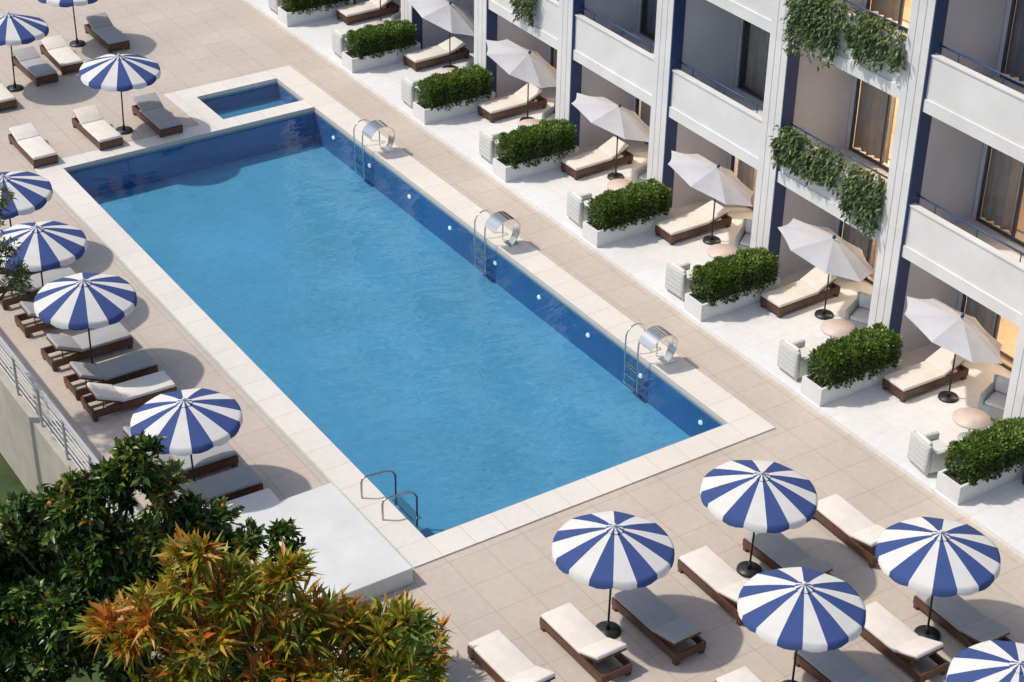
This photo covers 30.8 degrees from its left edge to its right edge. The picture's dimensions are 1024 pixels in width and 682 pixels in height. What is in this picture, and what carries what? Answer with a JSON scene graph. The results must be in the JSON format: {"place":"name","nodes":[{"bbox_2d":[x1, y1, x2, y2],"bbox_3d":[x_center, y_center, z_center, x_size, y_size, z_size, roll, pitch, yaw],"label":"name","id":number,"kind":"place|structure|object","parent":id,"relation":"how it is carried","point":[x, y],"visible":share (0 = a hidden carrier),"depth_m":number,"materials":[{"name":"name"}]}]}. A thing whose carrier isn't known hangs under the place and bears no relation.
{"place":"outdoors","nodes":[
{"label":"outdoors","id":0,"kind":"place"},
{"bbox_2d":[0,453,121,681],"bbox_3d":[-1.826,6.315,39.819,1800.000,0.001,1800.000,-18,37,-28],"label":"grass ground","id":1,"kind":"structure","parent":0,"point":[10,481],"depth_m":43.93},
{"bbox_2d":[0,182,34,505],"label":"olive tree","id":2,"kind":"object","parent":1,"relation":"on","point":[12,281],"visible":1,"depth_m":39.69,"materials":[{"name":"green plant"}]},
{"bbox_2d":[0,429,309,681],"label":"green leaved tree","id":3,"kind":"object","parent":1,"relation":"on","point":[64,550],"visible":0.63,"depth_m":30.19,"materials":[{"name":"green plant"}]},
{"bbox_2d":[0,363,348,681],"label":"retaining wall","id":4,"kind":"structure","parent":1,"relation":"on","point":[32,451],"depth_m":42.68,"materials":[{"name":"beige concrete"}]},
{"bbox_2d":[0,336,141,519],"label":"metal fence","id":5,"kind":"object","parent":4,"relation":"on","point":[64,423],"visible":0.31,"depth_m":40.91,"materials":[{"name":"grey"}]},
{"bbox_2d":[64,522,445,681],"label":"orange leaved tree","id":6,"kind":"object","parent":1,"relation":"on","point":[239,612],"visible":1,"depth_m":25.65,"materials":[{"name":"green plant"}]},
{"bbox_2d":[0,0,1023,681],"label":"pool deck pavement","id":7,"kind":"structure","parent":0,"point":[512,586],"depth_m":41.58,"materials":[{"name":"tile"}]},
{"bbox_2d":[0,81,16,108],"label":"sun lounger","id":8,"kind":"object","parent":7,"relation":"on","point":[7,98],"visible":1,"depth_m":55.83,"materials":[{"name":"fabric"}]},
{"bbox_2d":[0,11,48,91],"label":"striped beach umbrella","id":9,"kind":"object","parent":7,"relation":"on","point":[17,29],"visible":0.99,"depth_m":55.82,"materials":[{"name":"fabric"}]},
{"bbox_2d":[0,171,52,226],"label":"striped beach umbrella","id":10,"kind":"object","parent":7,"relation":"on","point":[33,192],"visible":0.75,"depth_m":46.86,"materials":[{"name":"multicoloured fabric"}]},
{"bbox_2d":[8,123,57,169],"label":"sun lounger","id":11,"kind":"object","parent":7,"relation":"on","point":[32,145],"visible":1,"depth_m":53.08,"materials":[{"name":"fabric"}]},
{"bbox_2d":[11,46,57,86],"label":"sun lounger","id":12,"kind":"object","parent":7,"relation":"on","point":[32,65],"visible":0.97,"depth_m":57.88,"materials":[{"name":"fabric"}]},
{"bbox_2d":[14,301,54,337],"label":"sun lounger","id":13,"kind":"object","parent":7,"relation":"on","point":[27,308],"visible":0.3,"depth_m":44.94,"materials":[{"name":"brown wood"}]},
{"bbox_2d":[0,265,75,309],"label":"sun lounger","id":14,"kind":"object","parent":7,"relation":"on","point":[56,274],"visible":0.41,"depth_m":46.42,"materials":[{"name":"fabric"}]},
{"bbox_2d":[0,221,87,286],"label":"striped beach umbrella","id":15,"kind":"object","parent":7,"relation":"on","point":[47,245],"visible":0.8,"depth_m":44.54,"materials":[{"name":"fabric"}]},
{"bbox_2d":[40,35,82,74],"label":"sun lounger","id":16,"kind":"object","parent":7,"relation":"on","point":[60,54],"visible":0.96,"depth_m":58.68,"materials":[{"name":"fabric"}]},
{"bbox_2d":[38,0,97,47],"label":"striped beach umbrella","id":17,"kind":"object","parent":7,"relation":"on","point":[76,43],"visible":1,"depth_m":58.36,"materials":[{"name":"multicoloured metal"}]},
{"bbox_2d":[34,272,136,363],"bbox_3d":[-9.821,-0.367,43.018,2.328,2.538,2.328,-6,33,-13],"label":"striped beach umbrella","id":18,"kind":"object","parent":7,"relation":"on","point":[80,301],"visible":0.94,"depth_m":42.18,"materials":[{"name":"multicoloured fabric"}]},
{"bbox_2d":[40,322,132,371],"bbox_3d":[-10.125,0.014,44.189,2.040,0.647,0.720,-19,37,-29],"label":"sun lounger","id":19,"kind":"object","parent":7,"relation":"on","point":[109,338],"visible":1,"depth_m":44.07,"materials":[{"name":"fabric"}]},
{"bbox_2d":[72,104,122,150],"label":"sun lounger","id":20,"kind":"object","parent":7,"relation":"on","point":[97,130],"visible":1,"depth_m":54.15,"materials":[{"name":"fabric"}]},
{"bbox_2d":[84,12,129,52],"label":"sun lounger","id":21,"kind":"object","parent":7,"relation":"on","point":[104,31],"visible":1,"depth_m":60.24,"materials":[{"name":"fabric"}]},
{"bbox_2d":[63,350,157,400],"bbox_3d":[-9.333,0.664,43.163,2.040,0.647,0.720,-18,37,-28],"label":"sun lounger","id":22,"kind":"object","parent":7,"relation":"on","point":[127,367],"visible":0.99,"depth_m":43.07,"materials":[{"name":"fabric"}]},
{"bbox_2d":[79,53,160,134],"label":"striped beach umbrella","id":23,"kind":"object","parent":7,"relation":"on","point":[121,73],"visible":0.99,"depth_m":53.26,"materials":[{"name":"multicoloured fabric"}]},
{"bbox_2d":[81,371,176,421],"bbox_3d":[-8.760,1.139,42.423,2.040,0.638,0.720,-17,36,-27],"label":"sun lounger","id":24,"kind":"object","parent":7,"relation":"on","point":[134,392],"visible":0.98,"depth_m":42.28,"materials":[{"name":"fabric"}]},
{"bbox_2d":[132,92,182,137],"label":"sun lounger","id":25,"kind":"object","parent":7,"relation":"on","point":[155,115],"visible":1,"depth_m":54.95,"materials":[{"name":"fabric"}]},
{"bbox_2d":[130,388,242,480],"bbox_3d":[-6.771,2.216,39.031,2.328,2.443,2.328,4,32,8],"label":"striped beach umbrella","id":26,"kind":"object","parent":7,"relation":"on","point":[190,422],"visible":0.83,"depth_m":38.28,"materials":[{"name":"fabric"}]},
{"bbox_2d":[149,442,238,478],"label":"sun lounger","id":27,"kind":"object","parent":7,"relation":"on","point":[218,457],"visible":0.36,"depth_m":40.16,"materials":[{"name":"fabric"}]},
{"bbox_2d":[168,465,262,504],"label":"sun lounger","id":28,"kind":"object","parent":7,"relation":"on","point":[238,482],"visible":0.65,"depth_m":39.36,"materials":[{"name":"fabric"}]},
{"bbox_2d":[185,488,279,531],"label":"sun lounger","id":29,"kind":"object","parent":7,"relation":"on","point":[257,500],"visible":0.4,"depth_m":38.85,"materials":[{"name":"fabric"}]},
{"bbox_2d":[231,483,412,606],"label":"raised concrete platform","id":30,"kind":"structure","parent":7,"relation":"on","point":[359,553],"depth_m":37.62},
{"bbox_2d":[69,113,721,537],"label":"swimming pool","id":31,"kind":"structure","parent":7,"relation":"in","point":[375,319],"depth_m":47.77,"materials":[{"name":"liquid"}]},
{"bbox_2d":[334,606,456,681],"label":"orange leaved shrub","id":32,"kind":"object","parent":7,"relation":"on","point":[433,667],"visible":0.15,"depth_m":34.07,"materials":[{"name":"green plant"}]},
{"bbox_2d":[28,65,774,571],"bbox_3d":[-4.543,-1.977,48.295,9.580,0.185,24.000,-18,37,-28],"label":"pool coping","id":33,"kind":"object","parent":7,"relation":"on","point":[414,547],"visible":0.98,"depth_m":45.58,"materials":[{"name":"stone"}]},
{"bbox_2d":[202,84,298,118],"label":"plunge pool","id":34,"kind":"structure","parent":33,"relation":"in","point":[248,101],"depth_m":57.77,"materials":[{"name":"liquid"}]},
{"bbox_2d":[353,119,379,178],"bbox_3d":[-4.226,-5.617,54.147,0.600,1.651,0.540,-18,37,-28],"label":"pool ladder","id":35,"kind":"object","parent":33,"relation":"attached to","point":[360,165],"visible":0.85,"depth_m":54.09,"materials":[{"name":"silver metal"}]},
{"bbox_2d":[361,120,394,152],"bbox_3d":[-3.833,-5.861,53.547,0.873,0.910,0.520,-18,37,-28],"label":"waterfall spout","id":36,"kind":"object","parent":33,"relation":"on","point":[370,129],"visible":1,"depth_m":53.37,"materials":[{"name":"silver metal"}]},
{"bbox_2d":[360,470,421,530],"bbox_3d":[-2.566,3.466,39.491,0.974,1.194,0.948,-18,37,-28],"label":"pool handrail","id":37,"kind":"object","parent":33,"relation":"on","point":[409,512],"visible":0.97,"depth_m":39.63,"materials":[{"name":"silver metal"}]},
{"bbox_2d":[474,210,503,274],"bbox_3d":[-0.621,-2.657,49.477,0.600,1.651,0.540,-18,37,-28],"label":"pool ladder","id":38,"kind":"object","parent":33,"relation":"attached to","point":[481,259],"visible":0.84,"depth_m":49.42,"materials":[{"name":"silver metal"}]},
{"bbox_2d":[484,211,520,246],"bbox_3d":[-0.229,-2.901,48.877,0.873,0.910,0.520,-18,37,-28],"label":"waterfall spout","id":39,"kind":"object","parent":33,"relation":"on","point":[494,222],"visible":1,"depth_m":48.70,"materials":[{"name":"silver metal"}]},
{"bbox_2d":[623,323,657,393],"bbox_3d":[3.092,0.393,44.666,0.600,1.651,0.540,-18,37,-28],"label":"pool ladder","id":40,"kind":"object","parent":33,"relation":"attached to","point":[631,376],"visible":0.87,"depth_m":44.66,"materials":[{"name":"silver metal"}]},
{"bbox_2d":[638,325,677,364],"bbox_3d":[3.485,0.149,44.065,0.873,0.910,0.520,-18,37,-28],"label":"waterfall spout","id":41,"kind":"object","parent":33,"relation":"on","point":[650,338],"visible":1,"depth_m":43.89,"materials":[{"name":"silver metal"}]},
{"bbox_2d":[467,630,555,681],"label":"sun lounger","id":42,"kind":"object","parent":7,"relation":"on","point":[498,656],"visible":1,"depth_m":34.78,"materials":[{"name":"fabric"}]},
{"bbox_2d":[539,602,632,681],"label":"sun lounger","id":43,"kind":"object","parent":7,"relation":"on","point":[575,633],"visible":1,"depth_m":35.30,"materials":[{"name":"fabric"}]},
{"bbox_2d":[552,511,674,638],"bbox_3d":[1.896,4.527,35.452,2.328,2.557,2.328,-23,38,-36],"label":"striped beach umbrella","id":44,"kind":"object","parent":7,"relation":"on","point":[609,550],"visible":0.97,"depth_m":34.69,"materials":[{"name":"blue fabric"}]},
{"bbox_2d":[611,587,705,665],"bbox_3d":[2.836,5.402,35.984,0.720,0.538,2.040,-19,37,-29],"label":"sun lounger","id":45,"kind":"object","parent":7,"relation":"on","point":[651,616],"visible":0.95,"depth_m":35.80,"materials":[{"name":"fabric"}]},
{"bbox_2d":[353,0,1023,419],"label":"pilasters and walls","id":46,"kind":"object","parent":7,"relation":"on","point":[935,160],"visible":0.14,"depth_m":45.67,"materials":[{"name":"white paint"}]},
{"bbox_2d":[472,0,1023,370],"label":"windows and rooms","id":47,"kind":"structure","parent":46,"relation":"attached to","point":[1008,333],"depth_m":45.28,"materials":[{"name":"paint"}]},
{"bbox_2d":[488,0,1023,326],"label":"balcony parapets","id":48,"kind":"object","parent":46,"relation":"attached to","point":[985,270],"visible":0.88,"depth_m":42.67,"materials":[{"name":"paint"}]},
{"bbox_2d":[509,0,537,26],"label":"hanging balcony plant","id":49,"kind":"object","parent":48,"relation":"on","point":[529,13],"visible":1,"depth_m":53.17,"materials":[{"name":"green plant"}]},
{"bbox_2d":[769,125,886,238],"bbox_3d":[7.488,-3.872,44.166,0.716,1.624,4.135,-18,37,-28],"label":"hanging balcony plant","id":50,"kind":"object","parent":48,"relation":"hanging from","point":[788,154],"visible":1,"depth_m":43.76,"materials":[{"name":"green plant"}]},
{"bbox_2d":[780,0,907,73],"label":"hanging balcony plant","id":51,"kind":"object","parent":48,"relation":"hanging from","point":[867,41],"visible":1,"depth_m":42.14,"materials":[{"name":"green plant"}]},
{"bbox_2d":[554,0,1023,339],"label":"curtains","id":52,"kind":"object","parent":46,"relation":"attached to","point":[1004,176],"visible":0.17,"depth_m":45.63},
{"bbox_2d":[582,0,1023,262],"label":"balcony rails","id":53,"kind":"object","parent":46,"relation":"attached to","point":[920,196],"visible":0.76,"depth_m":42.03,"materials":[{"name":"grey"}]},
{"bbox_2d":[677,546,748,625],"bbox_3d":[4.207,4.788,37.006,0.720,0.548,2.040,-18,36,-28],"label":"sun lounger","id":54,"kind":"object","parent":7,"relation":"on","point":[713,575],"visible":0.76,"depth_m":37.03,"materials":[{"name":"fabric"}]},
{"bbox_2d":[714,666,761,681],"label":"sun lounger","id":55,"kind":"object","parent":7,"relation":"on","point":[744,674],"visible":1,"depth_m":34.48,"materials":[{"name":"fabric"}]},
{"bbox_2d":[700,460,817,577],"bbox_3d":[4.871,3.607,37.125,2.328,2.454,2.328,-11,33,-21],"label":"striped beach umbrella","id":56,"kind":"object","parent":7,"relation":"on","point":[757,496],"visible":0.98,"depth_m":36.37,"materials":[{"name":"fabric"}]},
{"bbox_2d":[742,532,832,575],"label":"sun lounger","id":57,"kind":"object","parent":7,"relation":"on","point":[773,551],"visible":0.65,"depth_m":37.69,"materials":[{"name":"fabric"}]},
{"bbox_2d":[737,567,865,681],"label":"striped beach umbrella","id":58,"kind":"object","parent":7,"relation":"on","point":[796,609],"visible":1,"depth_m":33.34,"materials":[{"name":"blue fabric"}]},
{"bbox_2d":[793,649,886,681],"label":"sun lounger","id":59,"kind":"object","parent":7,"relation":"on","point":[837,665],"visible":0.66,"depth_m":34.79,"materials":[{"name":"fabric"}]},
{"bbox_2d":[812,494,885,567],"bbox_3d":[7.124,3.858,38.597,0.720,0.548,2.040,-17,36,-27],"label":"sun lounger","id":60,"kind":"object","parent":7,"relation":"on","point":[845,521],"visible":0.79,"depth_m":38.54,"materials":[{"name":"fabric"}]},
{"bbox_2d":[861,601,948,681],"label":"sun lounger","id":61,"kind":"object","parent":7,"relation":"on","point":[889,635],"visible":0.85,"depth_m":35.38,"materials":[{"name":"fabric"}]},
{"bbox_2d":[875,517,1000,640],"bbox_3d":[8.071,4.637,35.494,2.328,2.522,2.328,22,37,33],"label":"striped beach umbrella","id":62,"kind":"object","parent":7,"relation":"on","point":[933,557],"visible":0.98,"depth_m":34.74,"materials":[{"name":"blue fabric"}]},
{"bbox_2d":[913,592,1012,647],"bbox_3d":[8.786,5.420,36.135,0.720,0.538,2.040,-17,36,-27],"label":"sun lounger","id":63,"kind":"object","parent":7,"relation":"on","point":[960,619],"visible":0.77,"depth_m":36.01,"materials":[{"name":"fabric"}]},
{"bbox_2d":[946,640,1023,681],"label":"striped beach umbrella","id":64,"kind":"object","parent":7,"relation":"on","point":[994,661],"visible":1,"depth_m":32.15,"materials":[{"name":"white fabric"}]},
{"bbox_2d":[245,0,1023,558],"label":"terrace floor","id":65,"kind":"structure","parent":0,"point":[879,420],"depth_m":46.67,"materials":[{"name":"white tile"}]},
{"bbox_2d":[268,0,283,12],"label":"terrace armchair","id":66,"kind":"object","parent":65,"relation":"on","point":[273,5],"visible":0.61,"depth_m":62.24,"materials":[{"name":"grey"}]},
{"bbox_2d":[277,0,352,26],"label":"hedge planter","id":67,"kind":"object","parent":65,"relation":"on","point":[293,12],"visible":1,"depth_m":61.71,"materials":[{"name":"paint"}]},
{"bbox_2d":[332,29,349,57],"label":"terrace armchair","id":68,"kind":"object","parent":65,"relation":"on","point":[338,43],"visible":0.62,"depth_m":59.11,"materials":[{"name":"grey"}]},
{"bbox_2d":[336,0,399,24],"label":"sun lounger","id":69,"kind":"object","parent":65,"relation":"on","point":[358,11],"visible":0.91,"depth_m":62.07,"materials":[{"name":"fabric"}]},
{"bbox_2d":[341,18,420,72],"bbox_3d":[-4.144,-9.441,58.868,2.500,1.252,1.069,-18,37,-28],"label":"hedge planter","id":70,"kind":"object","parent":65,"relation":"on","point":[369,46],"visible":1,"depth_m":58.58,"materials":[{"name":"paint"}]},
{"bbox_2d":[401,77,423,108],"bbox_3d":[-2.879,-7.579,56.294,0.764,0.836,0.760,-16,36,-26],"label":"terrace armchair","id":71,"kind":"object","parent":65,"relation":"on","point":[409,97],"visible":0.62,"depth_m":56.01,"materials":[{"name":"grey"}]},
{"bbox_2d":[403,36,468,71],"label":"sun lounger","id":72,"kind":"object","parent":65,"relation":"on","point":[425,57],"visible":0.98,"depth_m":58.96,"materials":[{"name":"fabric"}]},
{"bbox_2d":[407,0,473,67],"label":"white patio umbrella","id":73,"kind":"object","parent":65,"relation":"on","point":[449,16],"visible":0.87,"depth_m":57.30,"materials":[{"name":"fabric"}]},
{"bbox_2d":[413,63,494,124],"bbox_3d":[-1.734,-7.481,55.735,2.500,1.296,1.069,-18,37,-28],"label":"hedge planter","id":74,"kind":"object","parent":65,"relation":"on","point":[456,91],"visible":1,"depth_m":55.42,"materials":[{"name":"paint"}]},
{"bbox_2d":[479,131,502,164],"bbox_3d":[-0.453,-5.606,53.182,0.764,0.836,0.760,-16,36,-26],"label":"terrace armchair","id":75,"kind":"object","parent":65,"relation":"on","point":[487,147],"visible":0.64,"depth_m":52.91,"materials":[{"name":"grey"}]},
{"bbox_2d":[478,83,546,122],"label":"sun lounger","id":76,"kind":"object","parent":65,"relation":"on","point":[514,103],"visible":0.97,"depth_m":55.84,"materials":[{"name":"fabric"}]},
{"bbox_2d":[486,39,556,120],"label":"white patio umbrella","id":77,"kind":"object","parent":65,"relation":"on","point":[509,57],"visible":0.9,"depth_m":54.19,"materials":[{"name":"fabric"}]},
{"bbox_2d":[518,119,539,125],"bbox_3d":[0.577,-6.041,54.160,0.840,0.580,0.840,-18,37,-28],"label":"round side table","id":78,"kind":"object","parent":65,"relation":"on","point":[527,122],"visible":0.22,"depth_m":54.15,"materials":[{"name":"grey"}]},
{"bbox_2d":[492,118,578,182],"bbox_3d":[0.705,-5.501,52.586,2.523,1.322,1.069,-18,37,-28],"label":"hedge planter","id":79,"kind":"object","parent":65,"relation":"on","point":[534,149],"visible":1,"depth_m":52.28,"materials":[{"name":"paint"}]},
{"bbox_2d":[542,99,555,120],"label":"terrace armchair","id":80,"kind":"object","parent":65,"relation":"on","point":[549,114],"visible":0.15,"depth_m":54.81,"materials":[{"name":"grey"}]},
{"bbox_2d":[567,191,591,227],"bbox_3d":[1.970,-3.619,50.048,0.764,0.836,0.760,-15,35,-24],"label":"terrace armchair","id":81,"kind":"object","parent":65,"relation":"on","point":[577,205],"visible":0.65,"depth_m":49.80,"materials":[{"name":"grey"}]},
{"bbox_2d":[561,136,632,179],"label":"sun lounger","id":82,"kind":"object","parent":65,"relation":"on","point":[603,156],"visible":0.99,"depth_m":52.72,"materials":[{"name":"fabric"}]},
{"bbox_2d":[572,93,649,179],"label":"white patio umbrella","id":83,"kind":"object","parent":65,"relation":"on","point":[612,117],"visible":0.98,"depth_m":51.07,"materials":[{"name":"fabric"}]},
{"bbox_2d":[607,179,634,190],"bbox_3d":[3.005,-4.010,50.953,0.840,0.580,0.840,-18,37,-28],"label":"round side table","id":84,"kind":"object","parent":65,"relation":"on","point":[614,184],"visible":0.29,"depth_m":50.89,"materials":[{"name":"grey"}]},
{"bbox_2d":[582,177,672,247],"bbox_3d":[3.105,-3.494,49.475,2.504,1.263,1.069,-18,37,-28],"label":"hedge planter","id":85,"kind":"object","parent":65,"relation":"on","point":[631,209],"visible":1,"depth_m":49.16,"materials":[{"name":"paint"}]},
{"bbox_2d":[635,164,646,182],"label":"terrace armchair","id":86,"kind":"object","parent":65,"relation":"on","point":[641,174],"visible":0.14,"depth_m":51.60,"materials":[{"name":"grey"}]},
{"bbox_2d":[665,262,696,300],"bbox_3d":[4.376,-1.587,46.840,0.764,0.836,0.760,-19,37,-29],"label":"terrace armchair","id":87,"kind":"object","parent":65,"relation":"on","point":[677,280],"visible":0.81,"depth_m":46.59,"materials":[{"name":"grey"}]},
{"bbox_2d":[655,200,731,245],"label":"sun lounger","id":88,"kind":"object","parent":65,"relation":"on","point":[683,226],"visible":1,"depth_m":49.55,"materials":[{"name":"fabric"}]},
{"bbox_2d":[668,150,753,244],"bbox_3d":[5.192,-3.676,48.764,2.324,2.388,2.458,-18,37,-28],"label":"white patio umbrella","id":89,"kind":"object","parent":65,"relation":"on","point":[702,174],"visible":0.99,"depth_m":48.00,"materials":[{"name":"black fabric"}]},
{"bbox_2d":[707,244,736,263],"bbox_3d":[5.433,-2.056,47.872,0.840,0.580,0.840,-18,37,-28],"label":"round side table","id":90,"kind":"object","parent":65,"relation":"on","point":[715,250],"visible":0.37,"depth_m":47.76,"materials":[{"name":"grey"}]},
{"bbox_2d":[684,246,779,321],"bbox_3d":[5.539,-1.520,46.318,2.514,1.309,1.069,-18,37,-28],"label":"hedge planter","id":91,"kind":"object","parent":65,"relation":"on","point":[740,278],"visible":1,"depth_m":46.01,"materials":[{"name":"paint"}]},
{"bbox_2d":[735,219,751,249],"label":"terrace armchair","id":92,"kind":"object","parent":65,"relation":"on","point":[743,238],"visible":0.42,"depth_m":48.59,"materials":[{"name":"grey"}]},
{"bbox_2d":[777,339,812,381],"bbox_3d":[6.778,0.368,43.756,0.764,0.836,0.760,-17,36,-26],"label":"terrace armchair","id":93,"kind":"object","parent":65,"relation":"on","point":[792,358],"visible":0.81,"depth_m":43.52,"materials":[{"name":"grey"}]},
{"bbox_2d":[760,267,840,317],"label":"sun lounger","id":94,"kind":"object","parent":65,"relation":"on","point":[808,287],"visible":0.88,"depth_m":46.47,"materials":[{"name":"fabric"}]},
{"bbox_2d":[778,218,874,319],"bbox_3d":[7.661,-1.635,45.599,2.299,2.327,2.479,-5,32,-10],"label":"white patio umbrella","id":95,"kind":"object","parent":65,"relation":"on","point":[827,250],"visible":0.99,"depth_m":44.88,"materials":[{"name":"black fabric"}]},
{"bbox_2d":[820,319,854,348],"bbox_3d":[7.827,-0.074,44.745,0.840,0.580,0.840,-18,37,-28],"label":"round side table","id":96,"kind":"object","parent":65,"relation":"on","point":[836,328],"visible":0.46,"depth_m":44.59,"materials":[{"name":"grey"}]},
{"bbox_2d":[800,322,903,406],"bbox_3d":[7.948,0.460,43.198,2.515,1.305,1.069,-18,37,-28],"label":"hedge planter","id":97,"kind":"object","parent":65,"relation":"on","point":[863,358],"visible":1,"depth_m":42.86,"materials":[{"name":"paint"}]},
{"bbox_2d":[844,291,871,329],"bbox_3d":[8.641,-0.653,45.462,0.760,0.836,0.764,19,36,26],"label":"terrace armchair","id":98,"kind":"object","parent":65,"relation":"on","point":[857,311],"visible":0.43,"depth_m":45.41,"materials":[{"name":"grey"}]},
{"bbox_2d":[882,347,968,402],"bbox_3d":[9.694,0.733,43.444,2.040,0.638,0.720,-17,36,-27],"label":"sun lounger","id":99,"kind":"object","parent":65,"relation":"on","point":[933,370],"visible":0.91,"depth_m":43.30,"materials":[{"name":"fabric"}]},
{"bbox_2d":[907,431,950,476],"bbox_3d":[9.178,2.383,40.576,0.764,0.836,0.760,-12,34,-20],"label":"terrace armchair","id":100,"kind":"object","parent":65,"relation":"on","point":[926,454],"visible":0.84,"depth_m":40.35,"materials":[{"name":"grey"}]},
{"bbox_2d":[905,296,1001,402],"bbox_3d":[10.020,0.320,42.497,2.409,2.347,2.430,-18,37,-28],"label":"white patio umbrella","id":101,"kind":"object","parent":65,"relation":"on","point":[949,328],"visible":1,"depth_m":41.74,"materials":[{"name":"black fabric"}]},
{"bbox_2d":[952,407,990,441],"bbox_3d":[10.239,1.958,41.537,0.840,0.580,0.840,-18,37,-28],"label":"round side table","id":102,"kind":"object","parent":65,"relation":"on","point":[969,418],"visible":0.75,"depth_m":41.39,"materials":[{"name":"grey"}]},
{"bbox_2d":[935,416,1023,504],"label":"hedge planter","id":103,"kind":"object","parent":65,"relation":"on","point":[991,458],"visible":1,"depth_m":39.69,"materials":[{"name":"paint"}]},
{"bbox_2d":[978,374,1009,420],"bbox_3d":[11.153,1.330,42.335,0.760,0.836,0.764,22,37,30],"label":"terrace armchair","id":104,"kind":"object","parent":65,"relation":"on","point":[992,399],"visible":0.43,"depth_m":42.27,"materials":[{"name":"grey"}]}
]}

